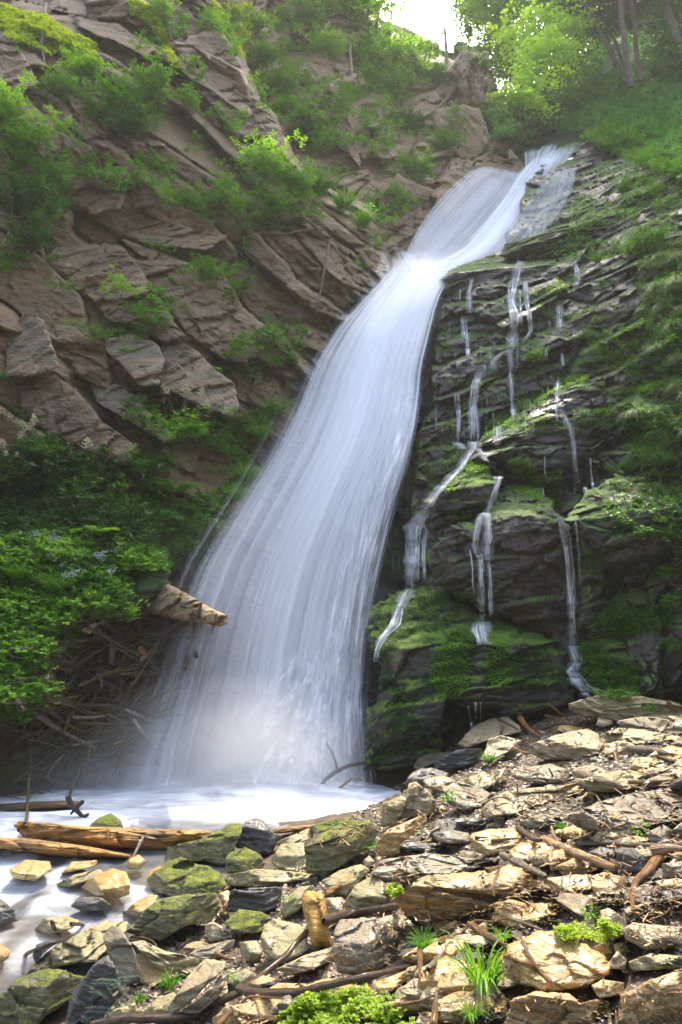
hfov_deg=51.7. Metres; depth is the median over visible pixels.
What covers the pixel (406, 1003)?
stick
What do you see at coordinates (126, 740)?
driftwood stick
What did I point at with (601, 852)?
rock
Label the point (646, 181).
grass tuft
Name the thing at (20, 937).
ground
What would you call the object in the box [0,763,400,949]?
water
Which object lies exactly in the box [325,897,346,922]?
rock
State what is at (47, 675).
driftwood stick
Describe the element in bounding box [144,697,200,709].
driftwood stick
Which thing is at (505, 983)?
rock
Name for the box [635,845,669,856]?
rock
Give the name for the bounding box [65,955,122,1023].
rock
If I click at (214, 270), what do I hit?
shrub
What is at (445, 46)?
dead trunk
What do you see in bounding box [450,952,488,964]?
rock
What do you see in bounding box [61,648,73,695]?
driftwood stick
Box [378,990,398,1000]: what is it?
creeping plant
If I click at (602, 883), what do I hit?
rock
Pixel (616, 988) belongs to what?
rock
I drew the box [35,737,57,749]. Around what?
driftwood stick
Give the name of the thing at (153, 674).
driftwood stick
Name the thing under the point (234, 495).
grass tuft
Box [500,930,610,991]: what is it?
rock
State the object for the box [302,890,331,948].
bark slab
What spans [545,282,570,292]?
creeping plant
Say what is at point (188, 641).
stick
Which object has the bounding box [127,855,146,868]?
rock
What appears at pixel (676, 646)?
grass tuft
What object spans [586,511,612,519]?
creeping plant
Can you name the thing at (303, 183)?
shrub
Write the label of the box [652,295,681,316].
grass tuft
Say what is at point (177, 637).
stick
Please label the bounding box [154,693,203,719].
driftwood stick
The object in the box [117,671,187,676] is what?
driftwood stick
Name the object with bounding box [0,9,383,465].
cliff growth
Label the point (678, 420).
grass tuft
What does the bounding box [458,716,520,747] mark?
rock
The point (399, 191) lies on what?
creeping plant
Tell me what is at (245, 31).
shrub
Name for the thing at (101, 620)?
driftwood stick
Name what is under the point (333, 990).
rock
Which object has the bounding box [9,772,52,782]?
driftwood stick
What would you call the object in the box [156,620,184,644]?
driftwood stick
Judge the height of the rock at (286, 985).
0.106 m
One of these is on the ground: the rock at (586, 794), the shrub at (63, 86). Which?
the rock at (586, 794)
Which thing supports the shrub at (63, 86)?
on the cliff at (272, 590)
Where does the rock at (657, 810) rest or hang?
on the ground
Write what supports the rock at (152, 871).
in the water
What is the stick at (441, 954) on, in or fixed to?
on the rock at (416, 975)
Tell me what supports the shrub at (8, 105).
on the cliff at (272, 590)
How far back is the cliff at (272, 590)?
11.22 m
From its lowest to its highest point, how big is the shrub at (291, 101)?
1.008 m
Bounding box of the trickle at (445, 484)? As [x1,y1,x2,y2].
[430,444,475,501]
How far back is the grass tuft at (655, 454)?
8.15 m
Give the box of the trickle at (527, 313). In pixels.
[519,284,531,334]
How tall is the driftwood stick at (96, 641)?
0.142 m
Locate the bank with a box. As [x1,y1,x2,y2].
[0,494,171,723]
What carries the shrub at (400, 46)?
on the back cliff at (460, 183)
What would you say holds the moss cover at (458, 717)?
on the rock face at (523, 559)
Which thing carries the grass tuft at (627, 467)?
on the rock face at (523, 559)
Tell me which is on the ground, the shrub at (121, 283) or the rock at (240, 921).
the rock at (240, 921)
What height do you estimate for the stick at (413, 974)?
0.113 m
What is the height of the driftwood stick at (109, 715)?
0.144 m
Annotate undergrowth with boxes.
[0,495,173,720]
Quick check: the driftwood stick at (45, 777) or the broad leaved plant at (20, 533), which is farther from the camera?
the broad leaved plant at (20, 533)
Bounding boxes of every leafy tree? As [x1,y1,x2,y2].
[326,0,410,34]
[439,0,528,87]
[447,0,624,98]
[461,50,565,134]
[469,0,620,89]
[498,0,629,101]
[500,72,642,146]
[528,0,653,86]
[603,0,681,87]
[628,0,681,81]
[637,0,681,76]
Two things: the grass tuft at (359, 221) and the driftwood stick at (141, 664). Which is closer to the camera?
the driftwood stick at (141, 664)
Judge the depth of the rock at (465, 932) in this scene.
2.02 m
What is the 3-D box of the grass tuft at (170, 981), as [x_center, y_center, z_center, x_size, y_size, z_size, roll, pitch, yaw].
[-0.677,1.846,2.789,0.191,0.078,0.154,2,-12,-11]
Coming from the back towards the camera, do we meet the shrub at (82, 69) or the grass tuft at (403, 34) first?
the grass tuft at (403, 34)
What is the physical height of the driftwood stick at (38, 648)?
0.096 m
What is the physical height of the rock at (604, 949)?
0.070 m
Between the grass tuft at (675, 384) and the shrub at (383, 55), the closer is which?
the grass tuft at (675, 384)
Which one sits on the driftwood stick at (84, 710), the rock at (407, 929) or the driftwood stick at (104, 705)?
the driftwood stick at (104, 705)
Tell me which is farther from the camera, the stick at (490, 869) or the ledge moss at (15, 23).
the ledge moss at (15, 23)
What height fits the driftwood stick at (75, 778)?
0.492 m
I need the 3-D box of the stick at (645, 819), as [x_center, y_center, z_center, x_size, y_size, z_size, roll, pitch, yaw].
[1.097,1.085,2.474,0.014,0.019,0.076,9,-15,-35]
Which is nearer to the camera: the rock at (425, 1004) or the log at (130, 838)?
the rock at (425, 1004)
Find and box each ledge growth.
[542,163,681,542]
[572,602,674,712]
[602,165,681,516]
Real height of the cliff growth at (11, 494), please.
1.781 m
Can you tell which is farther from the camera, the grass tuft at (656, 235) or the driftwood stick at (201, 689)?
the grass tuft at (656, 235)
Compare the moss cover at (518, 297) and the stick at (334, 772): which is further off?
the moss cover at (518, 297)
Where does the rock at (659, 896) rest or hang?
on the ground
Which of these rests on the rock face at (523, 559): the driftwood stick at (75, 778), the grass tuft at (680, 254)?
the grass tuft at (680, 254)
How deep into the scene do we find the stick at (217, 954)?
3.00 m
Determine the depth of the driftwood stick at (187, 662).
7.79 m
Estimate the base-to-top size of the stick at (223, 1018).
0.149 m
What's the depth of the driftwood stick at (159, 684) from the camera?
7.75 m
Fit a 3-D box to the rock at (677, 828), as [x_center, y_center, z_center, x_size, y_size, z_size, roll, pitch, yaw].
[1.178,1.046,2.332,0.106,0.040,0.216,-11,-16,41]
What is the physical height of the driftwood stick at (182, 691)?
0.706 m
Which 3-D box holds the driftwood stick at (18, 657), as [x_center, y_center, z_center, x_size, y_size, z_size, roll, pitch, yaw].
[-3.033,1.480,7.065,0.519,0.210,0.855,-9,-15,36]
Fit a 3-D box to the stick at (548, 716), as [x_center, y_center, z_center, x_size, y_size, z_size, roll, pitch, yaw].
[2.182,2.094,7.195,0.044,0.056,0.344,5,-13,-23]
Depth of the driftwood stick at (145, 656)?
7.96 m
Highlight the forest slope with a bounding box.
[512,16,680,170]
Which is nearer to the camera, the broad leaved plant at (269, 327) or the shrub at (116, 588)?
the shrub at (116, 588)
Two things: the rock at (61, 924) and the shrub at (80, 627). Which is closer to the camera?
the rock at (61, 924)
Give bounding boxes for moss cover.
[273,982,419,1023]
[372,595,578,766]
[377,417,459,578]
[384,882,403,897]
[429,628,516,699]
[439,255,628,432]
[442,460,562,507]
[482,373,591,437]
[551,915,622,944]
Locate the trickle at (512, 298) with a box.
[496,269,519,406]
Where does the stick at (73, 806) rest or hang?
in the water
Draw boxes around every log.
[0,800,78,810]
[0,837,130,857]
[13,821,213,850]
[141,584,227,626]
[271,825,312,833]
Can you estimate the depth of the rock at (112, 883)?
4.14 m
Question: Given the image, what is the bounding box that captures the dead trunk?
[439,26,448,63]
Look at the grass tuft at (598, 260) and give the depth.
11.75 m
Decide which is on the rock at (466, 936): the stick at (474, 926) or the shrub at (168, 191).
the stick at (474, 926)
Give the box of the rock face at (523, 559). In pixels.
[363,141,681,770]
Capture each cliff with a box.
[0,0,452,796]
[222,0,528,389]
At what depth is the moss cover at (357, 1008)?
1.84 m
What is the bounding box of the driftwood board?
[81,623,95,633]
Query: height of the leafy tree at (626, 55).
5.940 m
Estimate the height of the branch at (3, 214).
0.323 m
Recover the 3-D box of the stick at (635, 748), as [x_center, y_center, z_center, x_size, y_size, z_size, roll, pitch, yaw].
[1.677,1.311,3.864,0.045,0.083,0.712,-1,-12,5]
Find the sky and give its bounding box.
[380,0,586,95]
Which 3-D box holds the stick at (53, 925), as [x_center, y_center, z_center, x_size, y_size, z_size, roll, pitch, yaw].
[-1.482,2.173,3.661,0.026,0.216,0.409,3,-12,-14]
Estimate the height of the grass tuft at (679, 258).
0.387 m
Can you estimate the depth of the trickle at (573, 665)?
7.86 m
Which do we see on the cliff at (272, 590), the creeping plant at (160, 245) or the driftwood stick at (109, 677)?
the creeping plant at (160, 245)
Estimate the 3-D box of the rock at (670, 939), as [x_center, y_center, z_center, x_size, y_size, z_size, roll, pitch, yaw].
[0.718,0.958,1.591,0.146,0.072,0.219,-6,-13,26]
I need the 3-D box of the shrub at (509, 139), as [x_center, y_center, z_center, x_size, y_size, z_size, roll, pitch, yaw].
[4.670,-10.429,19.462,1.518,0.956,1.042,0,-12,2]
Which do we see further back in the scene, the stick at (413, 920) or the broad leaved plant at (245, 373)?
the broad leaved plant at (245, 373)
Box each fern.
[69,525,119,534]
[118,346,138,352]
[149,479,199,492]
[173,503,209,511]
[360,839,376,848]
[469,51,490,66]
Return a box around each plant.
[0,404,42,425]
[0,430,62,481]
[2,414,65,456]
[12,530,38,543]
[38,271,103,295]
[41,251,67,267]
[43,436,131,501]
[45,548,67,571]
[64,318,108,334]
[89,567,115,581]
[125,383,220,445]
[136,232,176,254]
[178,552,243,572]
[179,252,222,264]
[194,455,238,481]
[216,969,244,982]
[219,444,261,461]
[224,360,263,382]
[254,310,296,324]
[256,324,287,343]
[278,894,294,901]
[284,337,311,349]
[328,161,360,174]
[371,228,397,244]
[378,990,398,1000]
[386,186,421,197]
[439,789,456,802]
[446,510,473,521]
[510,455,531,462]
[520,471,545,481]
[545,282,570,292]
[572,359,593,367]
[580,902,598,921]
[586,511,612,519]
[593,277,621,288]
[604,398,630,412]
[604,523,638,538]
[608,383,637,394]
[632,524,661,538]
[632,614,674,630]
[632,820,653,837]
[652,512,668,522]
[658,667,668,680]
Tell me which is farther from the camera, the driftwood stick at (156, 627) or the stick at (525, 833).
the driftwood stick at (156, 627)
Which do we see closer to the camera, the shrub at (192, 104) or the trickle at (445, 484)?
the trickle at (445, 484)
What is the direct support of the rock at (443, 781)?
on the ground
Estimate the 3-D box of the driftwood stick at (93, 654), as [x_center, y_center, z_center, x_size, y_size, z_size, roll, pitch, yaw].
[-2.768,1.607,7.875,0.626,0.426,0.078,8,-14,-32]
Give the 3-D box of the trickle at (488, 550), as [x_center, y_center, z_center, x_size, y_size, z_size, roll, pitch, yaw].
[1.863,0.349,8.704,0.409,2.588,2.190,-4,-13,18]
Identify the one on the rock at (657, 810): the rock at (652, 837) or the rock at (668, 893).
the rock at (652, 837)
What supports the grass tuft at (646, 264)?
attached to the rock face at (523, 559)
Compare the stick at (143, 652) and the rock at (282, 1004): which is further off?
the stick at (143, 652)
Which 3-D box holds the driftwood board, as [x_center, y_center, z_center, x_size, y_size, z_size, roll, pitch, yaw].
[-2.632,1.214,7.353,0.132,0.118,0.136,-2,-12,10]
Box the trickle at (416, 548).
[378,520,426,649]
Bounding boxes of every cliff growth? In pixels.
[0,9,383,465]
[0,429,160,546]
[120,406,276,574]
[191,0,500,223]
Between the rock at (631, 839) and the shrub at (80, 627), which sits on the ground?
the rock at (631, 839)
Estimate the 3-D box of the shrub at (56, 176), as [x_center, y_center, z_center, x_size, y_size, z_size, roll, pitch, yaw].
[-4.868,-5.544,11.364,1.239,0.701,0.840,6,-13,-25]
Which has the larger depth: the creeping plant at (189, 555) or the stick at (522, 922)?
the creeping plant at (189, 555)
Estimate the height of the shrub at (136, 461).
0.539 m
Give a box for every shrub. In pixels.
[0,67,37,128]
[0,107,77,163]
[0,136,80,194]
[0,153,83,227]
[0,425,97,505]
[0,703,40,724]
[2,204,65,256]
[8,474,129,531]
[12,674,64,706]
[27,63,88,103]
[37,102,75,136]
[42,39,121,89]
[48,541,87,565]
[49,640,73,661]
[52,471,143,519]
[60,622,92,646]
[69,445,141,488]
[71,65,155,119]
[80,488,180,543]
[80,596,123,619]
[93,580,137,607]
[93,591,150,622]
[98,264,155,300]
[99,102,164,146]
[112,57,174,107]
[122,450,181,489]
[123,498,190,547]
[131,303,161,319]
[136,48,200,113]
[141,0,181,17]
[148,525,206,560]
[155,183,184,209]
[156,502,225,540]
[165,251,237,287]
[169,180,210,214]
[176,82,227,129]
[193,419,245,450]
[195,7,221,32]
[202,168,256,209]
[208,128,307,187]
[222,0,252,22]
[222,186,273,231]
[231,20,253,46]
[236,6,277,38]
[239,181,291,215]
[243,36,287,69]
[248,154,318,200]
[256,55,306,97]
[266,89,321,130]
[273,0,331,30]
[286,111,348,152]
[289,21,359,60]
[291,0,356,19]
[303,122,346,157]
[339,0,394,17]
[343,26,398,70]
[343,53,411,100]
[353,0,384,32]
[353,0,400,19]
[358,23,437,78]
[379,145,437,183]
[384,103,434,135]
[389,61,430,98]
[408,32,445,72]
[418,58,455,86]
[421,122,470,157]
[442,99,469,127]
[479,103,509,130]
[483,121,534,150]
[517,345,549,363]
[582,612,627,639]
[599,606,655,635]
[613,225,672,259]
[614,179,633,192]
[649,558,681,585]
[649,588,681,611]
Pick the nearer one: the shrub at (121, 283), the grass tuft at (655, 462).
the grass tuft at (655, 462)
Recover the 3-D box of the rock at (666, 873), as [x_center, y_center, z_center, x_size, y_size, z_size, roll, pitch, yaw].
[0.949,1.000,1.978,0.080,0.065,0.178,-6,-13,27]
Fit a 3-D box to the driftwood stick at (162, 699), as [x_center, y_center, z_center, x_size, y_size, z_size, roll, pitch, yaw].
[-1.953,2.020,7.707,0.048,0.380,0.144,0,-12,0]
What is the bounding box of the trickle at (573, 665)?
[564,537,592,691]
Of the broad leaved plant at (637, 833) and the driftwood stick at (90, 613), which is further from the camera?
the driftwood stick at (90, 613)
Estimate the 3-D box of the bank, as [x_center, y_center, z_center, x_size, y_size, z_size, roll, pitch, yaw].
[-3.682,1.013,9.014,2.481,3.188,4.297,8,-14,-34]
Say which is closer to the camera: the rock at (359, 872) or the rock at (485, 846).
the rock at (485, 846)
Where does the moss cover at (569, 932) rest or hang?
on the ground
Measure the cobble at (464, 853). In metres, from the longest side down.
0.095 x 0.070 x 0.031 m
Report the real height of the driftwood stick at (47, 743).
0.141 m
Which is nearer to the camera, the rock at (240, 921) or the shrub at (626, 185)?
the rock at (240, 921)
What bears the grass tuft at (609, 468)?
on the rock face at (523, 559)
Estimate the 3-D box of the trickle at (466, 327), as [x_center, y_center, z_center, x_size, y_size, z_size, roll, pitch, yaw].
[2.081,-3.280,11.843,0.286,2.047,1.151,-4,-13,17]
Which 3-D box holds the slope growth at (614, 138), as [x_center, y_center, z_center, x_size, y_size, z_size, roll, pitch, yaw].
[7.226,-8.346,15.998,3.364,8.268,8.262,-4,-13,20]
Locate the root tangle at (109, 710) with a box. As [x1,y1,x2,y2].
[0,605,257,798]
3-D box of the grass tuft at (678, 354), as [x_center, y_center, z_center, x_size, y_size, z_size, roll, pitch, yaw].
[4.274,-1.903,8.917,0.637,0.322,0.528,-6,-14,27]
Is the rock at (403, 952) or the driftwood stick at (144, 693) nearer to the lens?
the rock at (403, 952)
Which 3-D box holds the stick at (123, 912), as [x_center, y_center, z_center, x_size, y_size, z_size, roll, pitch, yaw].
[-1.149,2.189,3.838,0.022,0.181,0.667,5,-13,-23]
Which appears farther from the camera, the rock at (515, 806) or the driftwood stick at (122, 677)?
the driftwood stick at (122, 677)
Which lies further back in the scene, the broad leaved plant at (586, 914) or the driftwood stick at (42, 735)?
the driftwood stick at (42, 735)
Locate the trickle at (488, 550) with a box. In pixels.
[470,451,500,641]
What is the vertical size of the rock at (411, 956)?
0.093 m
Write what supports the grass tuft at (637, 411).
on the rock face at (523, 559)
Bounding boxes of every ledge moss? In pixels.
[0,2,99,69]
[126,0,180,69]
[210,0,255,62]
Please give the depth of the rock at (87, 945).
3.32 m
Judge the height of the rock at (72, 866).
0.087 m
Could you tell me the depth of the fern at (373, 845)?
3.90 m
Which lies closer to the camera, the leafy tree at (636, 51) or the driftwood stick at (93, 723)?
the driftwood stick at (93, 723)
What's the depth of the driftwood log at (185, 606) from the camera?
7.64 m
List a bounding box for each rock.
[0,899,17,924]
[0,944,9,962]
[0,968,83,1023]
[9,859,51,880]
[27,920,128,972]
[32,939,56,963]
[35,916,79,933]
[52,869,101,886]
[61,860,97,873]
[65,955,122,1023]
[71,896,110,911]
[82,868,129,899]
[89,813,122,827]
[103,926,139,985]
[109,1003,140,1023]
[126,892,222,940]
[126,894,156,914]
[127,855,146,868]
[130,940,202,976]
[134,953,172,988]
[142,992,175,1013]
[147,857,227,895]
[148,866,160,876]
[162,959,225,1012]
[166,823,241,864]
[182,972,229,1013]
[183,941,209,951]
[188,939,234,958]
[204,921,223,941]
[212,999,286,1023]
[218,890,229,916]
[225,847,265,873]
[225,909,271,933]
[226,887,281,912]
[227,869,315,886]
[227,968,256,991]
[235,818,282,853]
[239,940,262,962]
[250,975,277,987]
[252,983,309,1000]
[261,918,308,963]
[261,980,292,987]
[271,842,305,870]
[271,994,297,1015]
[275,947,334,975]
[276,828,312,845]
[280,885,313,918]
[294,988,352,1015]
[299,978,352,997]
[304,820,378,875]
[308,817,353,833]
[322,864,369,896]
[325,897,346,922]
[332,917,399,974]
[334,985,373,995]
[342,876,392,909]
[363,856,374,867]
[370,995,398,1002]
[371,853,497,882]
[374,971,409,994]
[375,814,426,856]
[378,914,431,935]
[381,796,405,826]
[383,1001,430,1014]
[390,865,559,919]
[392,996,428,1011]
[398,782,443,820]
[398,947,414,956]
[399,978,423,999]
[401,842,445,851]
[401,941,416,949]
[402,947,417,964]
[405,768,448,788]
[406,965,417,973]
[411,931,453,941]
[413,752,450,769]
[414,964,481,978]
[415,1011,469,1023]
[416,957,429,965]
[416,988,446,1009]
[418,956,477,989]
[423,776,455,793]
[423,941,470,961]
[426,991,507,1023]
[429,818,471,844]
[433,747,484,769]
[433,830,469,843]
[435,968,485,994]
[438,993,498,1023]
[438,1007,503,1023]
[440,920,465,935]
[442,781,490,810]
[444,939,489,955]
[445,947,459,955]
[446,50,489,108]
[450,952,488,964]
[450,1003,494,1017]
[451,817,486,825]
[453,933,499,947]
[455,928,491,944]
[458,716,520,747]
[460,768,505,789]
[463,932,518,949]
[469,828,523,855]
[470,987,502,1001]
[477,938,515,952]
[479,920,517,932]
[481,735,520,763]
[484,783,583,815]
[488,977,518,990]
[491,899,573,929]
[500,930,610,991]
[505,750,521,759]
[506,991,620,1023]
[509,842,547,866]
[512,763,574,783]
[517,815,531,825]
[520,814,565,828]
[520,854,531,863]
[523,864,549,874]
[528,729,603,759]
[530,848,552,867]
[533,846,555,851]
[544,874,591,895]
[549,848,586,870]
[554,825,583,839]
[556,725,582,732]
[556,857,601,874]
[563,788,681,832]
[568,693,681,720]
[572,765,605,777]
[575,770,649,791]
[583,792,602,799]
[587,872,630,897]
[587,898,625,908]
[588,846,612,861]
[591,828,633,842]
[591,979,623,998]
[594,943,612,954]
[596,717,613,727]
[600,908,625,940]
[602,741,633,757]
[603,728,665,744]
[607,836,648,852]
[609,951,626,969]
[614,848,647,873]
[614,941,629,956]
[617,717,668,731]
[617,971,681,1023]
[621,922,681,949]
[625,900,680,923]
[626,876,656,886]
[628,953,681,971]
[631,757,667,772]
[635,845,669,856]
[636,848,667,860]
[642,775,673,787]
[643,889,677,902]
[644,766,681,777]
[646,825,673,842]
[648,745,681,759]
[648,840,681,847]
[651,902,681,919]
[654,878,681,889]
[657,772,676,778]
[661,888,681,905]
[662,861,681,878]
[664,735,678,741]
[668,719,681,730]
[671,851,681,860]
[672,822,681,832]
[673,742,681,746]
[673,758,681,771]
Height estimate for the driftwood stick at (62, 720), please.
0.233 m
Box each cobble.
[394,986,405,998]
[433,919,451,931]
[460,850,474,857]
[469,926,493,934]
[554,761,569,765]
[555,893,589,916]
[597,1004,610,1017]
[667,776,681,790]
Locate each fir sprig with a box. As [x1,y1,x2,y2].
[79,1001,135,1023]
[88,974,138,1006]
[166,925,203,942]
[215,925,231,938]
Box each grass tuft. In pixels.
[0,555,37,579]
[27,566,77,592]
[130,990,148,1003]
[148,966,183,989]
[153,537,208,562]
[179,515,235,544]
[221,479,265,501]
[223,458,279,484]
[237,417,274,440]
[253,388,297,417]
[298,156,345,194]
[323,184,371,211]
[345,201,385,229]
[384,20,395,34]
[401,25,415,42]
[403,924,442,948]
[430,931,530,1013]
[450,996,493,1023]
[480,750,501,762]
[484,924,513,948]
[553,820,570,828]
[571,329,599,345]
[576,306,591,315]
[581,345,600,356]
[587,315,611,326]
[589,248,608,263]
[600,478,634,490]
[604,464,618,471]
[613,410,634,424]
[615,183,626,192]
[618,442,640,450]
[619,421,637,431]
[619,455,639,469]
[621,406,652,419]
[624,437,665,459]
[629,240,648,250]
[631,384,659,395]
[631,451,681,472]
[634,258,649,269]
[634,304,652,317]
[634,481,669,495]
[636,171,655,185]
[637,257,664,273]
[639,441,678,465]
[640,338,681,357]
[641,342,673,358]
[641,427,671,440]
[643,178,671,196]
[643,223,675,242]
[644,382,663,388]
[646,276,678,295]
[648,259,671,273]
[649,240,670,251]
[649,247,673,264]
[650,284,678,298]
[651,301,673,308]
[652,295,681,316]
[652,305,673,314]
[654,212,671,219]
[656,352,681,370]
[656,635,681,658]
[657,352,681,372]
[658,296,681,309]
[658,317,681,340]
[661,237,681,250]
[661,415,681,429]
[662,249,681,271]
[662,271,681,294]
[662,434,681,447]
[663,250,681,268]
[664,379,681,394]
[665,644,681,660]
[667,405,681,412]
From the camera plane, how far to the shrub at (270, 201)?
13.21 m
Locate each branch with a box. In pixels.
[0,212,47,226]
[2,198,12,243]
[39,3,47,56]
[40,34,46,91]
[167,26,186,41]
[259,228,323,235]
[302,215,330,237]
[316,243,329,313]
[324,873,354,896]
[349,42,357,86]
[435,86,457,109]
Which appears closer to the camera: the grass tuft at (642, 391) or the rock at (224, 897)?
the rock at (224, 897)
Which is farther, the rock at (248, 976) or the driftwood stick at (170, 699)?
the driftwood stick at (170, 699)
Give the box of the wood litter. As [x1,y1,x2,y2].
[217,713,681,1023]
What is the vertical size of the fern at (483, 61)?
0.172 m
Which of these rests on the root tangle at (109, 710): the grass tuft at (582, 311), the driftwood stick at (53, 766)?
the driftwood stick at (53, 766)
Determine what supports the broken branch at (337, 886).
on the rock at (359, 872)
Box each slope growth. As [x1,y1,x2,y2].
[488,51,681,157]
[577,117,681,183]
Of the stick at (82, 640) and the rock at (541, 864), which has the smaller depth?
the rock at (541, 864)
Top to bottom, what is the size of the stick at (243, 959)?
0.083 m
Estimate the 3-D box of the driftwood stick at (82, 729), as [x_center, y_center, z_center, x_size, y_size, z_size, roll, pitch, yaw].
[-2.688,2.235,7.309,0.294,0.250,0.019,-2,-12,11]
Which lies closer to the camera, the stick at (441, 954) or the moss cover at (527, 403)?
the stick at (441, 954)
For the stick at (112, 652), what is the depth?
7.88 m
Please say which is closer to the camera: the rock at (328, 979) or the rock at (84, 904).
the rock at (328, 979)
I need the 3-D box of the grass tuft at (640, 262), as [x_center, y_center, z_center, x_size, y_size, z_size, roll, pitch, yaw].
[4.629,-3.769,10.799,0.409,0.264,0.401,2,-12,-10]
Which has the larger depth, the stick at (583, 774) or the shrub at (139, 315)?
the shrub at (139, 315)
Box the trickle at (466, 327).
[459,283,471,354]
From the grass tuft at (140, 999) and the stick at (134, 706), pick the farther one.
the stick at (134, 706)
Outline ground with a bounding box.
[0,702,681,1023]
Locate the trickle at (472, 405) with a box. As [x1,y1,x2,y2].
[470,368,485,436]
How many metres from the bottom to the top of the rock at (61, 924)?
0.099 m
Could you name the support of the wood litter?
on the ground
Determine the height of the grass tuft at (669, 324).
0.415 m
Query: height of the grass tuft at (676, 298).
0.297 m
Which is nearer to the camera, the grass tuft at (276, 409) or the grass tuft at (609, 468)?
the grass tuft at (609, 468)
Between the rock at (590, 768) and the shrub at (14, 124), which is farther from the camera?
the shrub at (14, 124)
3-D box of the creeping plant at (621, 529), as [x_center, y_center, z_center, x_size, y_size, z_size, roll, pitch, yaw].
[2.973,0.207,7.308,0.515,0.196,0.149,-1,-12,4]
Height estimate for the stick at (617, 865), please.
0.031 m
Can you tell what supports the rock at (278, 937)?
on the ground
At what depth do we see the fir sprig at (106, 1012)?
2.58 m
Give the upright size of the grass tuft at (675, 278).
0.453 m
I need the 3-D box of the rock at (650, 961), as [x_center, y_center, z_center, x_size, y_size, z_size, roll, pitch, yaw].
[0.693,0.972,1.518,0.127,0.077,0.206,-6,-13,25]
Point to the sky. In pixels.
(425, 16)
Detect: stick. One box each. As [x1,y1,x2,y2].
[0,652,61,669]
[3,700,61,704]
[4,660,72,685]
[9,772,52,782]
[11,741,73,783]
[12,730,41,744]
[13,646,79,652]
[13,697,54,709]
[17,705,65,732]
[18,644,90,650]
[18,772,63,780]
[19,782,56,795]
[21,632,77,644]
[23,934,74,956]
[24,756,31,827]
[28,731,77,741]
[28,739,69,752]
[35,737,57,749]
[37,703,84,741]
[42,695,81,704]
[43,693,77,709]
[44,621,71,680]
[45,724,96,749]
[46,754,63,778]
[49,627,99,642]
[49,700,116,706]
[49,732,71,770]
[50,710,82,732]
[50,920,61,938]
[54,693,89,713]
[54,777,127,785]
[58,697,81,737]
[58,727,117,768]
[59,632,160,643]
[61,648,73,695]
[61,661,120,689]
[62,652,79,666]
[63,637,122,675]
[64,605,80,656]
[65,746,75,778]
[65,795,88,817]
[68,746,88,794]
[69,921,90,926]
[71,740,99,746]
[72,715,104,718]
[73,601,123,658]
[73,609,93,638]
[73,719,93,739]
[74,718,138,743]
[77,618,137,633]
[77,668,114,670]
[77,721,133,725]
[78,667,138,687]
[78,750,118,758]
[81,742,91,787]
[83,736,126,747]
[83,745,125,770]
[84,725,92,770]
[85,689,98,715]
[86,624,151,663]
[86,636,141,662]
[86,707,110,744]
[87,597,111,648]
[88,617,154,646]
[90,929,414,1023]
[96,653,130,676]
[97,701,127,715]
[98,610,138,616]
[98,701,148,709]
[99,611,100,683]
[101,666,138,674]
[104,736,138,766]
[105,675,124,679]
[106,713,134,724]
[109,643,115,664]
[109,726,157,756]
[109,757,144,768]
[110,690,173,702]
[112,986,125,997]
[113,686,143,700]
[113,730,149,745]
[113,731,126,780]
[114,689,142,720]
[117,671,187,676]
[119,642,125,699]
[119,677,139,707]
[120,910,138,916]
[121,616,153,622]
[121,747,153,760]
[122,627,167,650]
[124,709,176,729]
[128,631,166,690]
[128,716,173,766]
[129,935,157,946]
[129,988,149,999]
[130,662,175,666]
[132,668,178,703]
[132,719,170,765]
[132,836,143,856]
[134,673,173,678]
[135,657,143,700]
[136,595,180,656]
[137,612,199,634]
[137,646,159,670]
[137,686,195,696]
[138,664,178,712]
[139,621,188,661]
[139,709,208,737]
[142,657,168,720]
[142,670,207,703]
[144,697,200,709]
[145,649,185,704]
[148,626,209,656]
[148,691,217,715]
[149,724,172,738]
[151,658,154,712]
[152,671,211,711]
[154,621,190,645]
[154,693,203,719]
[155,703,171,753]
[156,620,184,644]
[157,713,212,717]
[159,679,166,712]
[165,633,189,671]
[166,678,194,692]
[169,631,181,642]
[172,661,221,672]
[175,641,215,701]
[183,639,205,647]
[184,602,201,669]
[185,657,195,709]
[193,613,198,658]
[199,672,203,709]
[203,614,216,672]
[203,642,211,677]
[213,950,234,960]
[216,995,284,1023]
[241,955,246,968]
[320,742,380,783]
[321,903,399,925]
[338,777,364,787]
[402,988,448,1005]
[404,912,419,925]
[406,964,436,976]
[416,914,441,920]
[416,947,422,977]
[426,950,445,972]
[430,990,437,1023]
[438,918,508,944]
[467,921,507,945]
[475,836,488,839]
[481,810,492,822]
[483,711,521,732]
[485,865,502,872]
[491,838,518,843]
[499,851,546,878]
[509,918,542,929]
[512,746,528,753]
[515,824,542,842]
[517,715,539,737]
[520,940,554,987]
[539,835,617,872]
[541,722,586,730]
[543,713,566,718]
[547,703,564,716]
[575,769,622,788]
[576,840,681,846]
[610,859,630,876]
[621,743,674,762]
[625,744,668,755]
[628,779,675,784]
[629,855,664,910]
[643,817,659,822]
[650,843,681,855]
[666,700,675,711]
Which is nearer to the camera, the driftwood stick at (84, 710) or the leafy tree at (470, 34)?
the driftwood stick at (84, 710)

